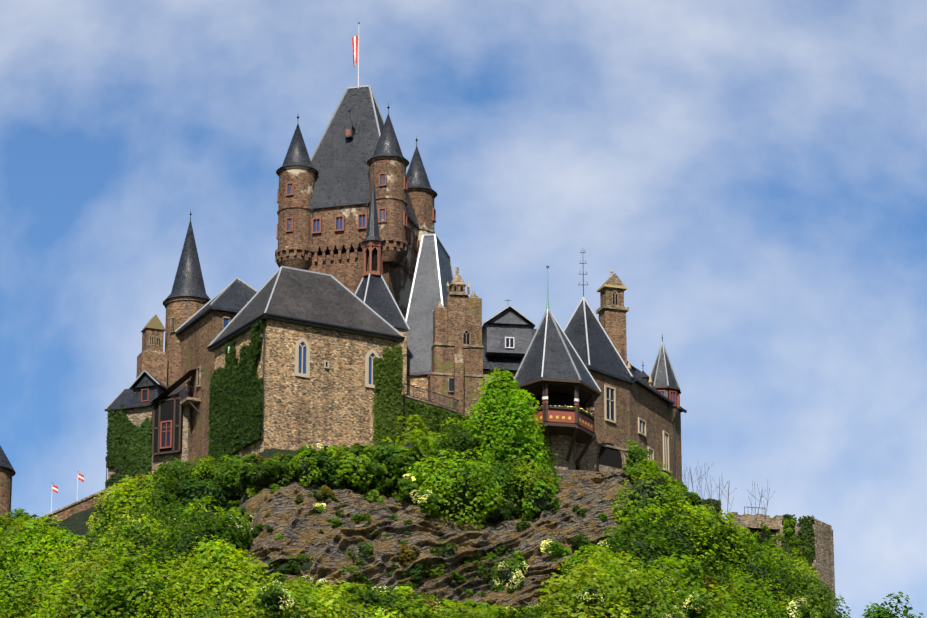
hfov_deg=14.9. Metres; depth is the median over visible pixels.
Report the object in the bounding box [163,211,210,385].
round tower
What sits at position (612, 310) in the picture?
ornate chimney
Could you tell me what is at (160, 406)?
wing house
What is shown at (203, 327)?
building
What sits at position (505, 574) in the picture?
flowering shrubs
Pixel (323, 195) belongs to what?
keep tower
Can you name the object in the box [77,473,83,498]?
flag pole
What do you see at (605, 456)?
arched substructure wall
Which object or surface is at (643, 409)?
spire tower and right wing
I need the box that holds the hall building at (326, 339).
[207,266,404,461]
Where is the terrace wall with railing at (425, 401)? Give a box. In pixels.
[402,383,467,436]
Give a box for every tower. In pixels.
[0,446,15,520]
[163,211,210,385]
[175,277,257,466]
[275,22,436,318]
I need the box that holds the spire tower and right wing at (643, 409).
[563,252,686,481]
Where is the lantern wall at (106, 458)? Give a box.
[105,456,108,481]
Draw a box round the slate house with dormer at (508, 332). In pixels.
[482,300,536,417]
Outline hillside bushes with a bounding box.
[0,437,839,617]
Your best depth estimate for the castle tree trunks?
324.62 m
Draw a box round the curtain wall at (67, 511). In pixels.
[42,485,114,523]
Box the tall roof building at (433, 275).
[405,234,453,399]
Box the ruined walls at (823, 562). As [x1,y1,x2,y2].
[728,507,835,613]
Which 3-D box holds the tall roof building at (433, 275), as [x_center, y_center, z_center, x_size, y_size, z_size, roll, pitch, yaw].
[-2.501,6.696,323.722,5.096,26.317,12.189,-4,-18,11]
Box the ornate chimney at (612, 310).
[596,269,628,363]
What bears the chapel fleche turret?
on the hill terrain
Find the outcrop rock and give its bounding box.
[226,470,633,607]
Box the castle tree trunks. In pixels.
[405,432,799,555]
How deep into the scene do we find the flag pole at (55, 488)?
317.39 m
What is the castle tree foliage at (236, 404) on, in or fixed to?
on the hill terrain
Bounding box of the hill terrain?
[50,448,739,606]
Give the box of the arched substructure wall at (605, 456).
[536,434,635,472]
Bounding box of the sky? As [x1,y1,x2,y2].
[0,0,926,617]
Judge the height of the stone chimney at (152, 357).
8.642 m
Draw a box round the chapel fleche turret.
[355,159,409,393]
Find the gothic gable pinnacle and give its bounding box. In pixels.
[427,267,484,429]
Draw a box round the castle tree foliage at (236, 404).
[24,320,923,617]
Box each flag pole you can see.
[51,483,57,512]
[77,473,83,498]
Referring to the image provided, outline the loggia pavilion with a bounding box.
[513,265,600,469]
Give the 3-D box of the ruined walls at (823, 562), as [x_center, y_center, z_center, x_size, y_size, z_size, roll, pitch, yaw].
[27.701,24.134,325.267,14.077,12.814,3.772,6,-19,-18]
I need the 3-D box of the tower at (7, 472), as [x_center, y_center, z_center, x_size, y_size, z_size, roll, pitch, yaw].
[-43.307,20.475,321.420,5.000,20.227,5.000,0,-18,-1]
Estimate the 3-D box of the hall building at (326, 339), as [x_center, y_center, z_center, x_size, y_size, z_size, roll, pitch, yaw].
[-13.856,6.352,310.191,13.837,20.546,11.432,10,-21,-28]
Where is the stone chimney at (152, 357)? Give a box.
[136,315,167,386]
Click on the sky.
(752, 174)
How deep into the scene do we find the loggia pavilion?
307.61 m
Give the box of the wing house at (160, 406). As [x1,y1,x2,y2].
[104,369,195,478]
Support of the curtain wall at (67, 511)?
on the hill terrain

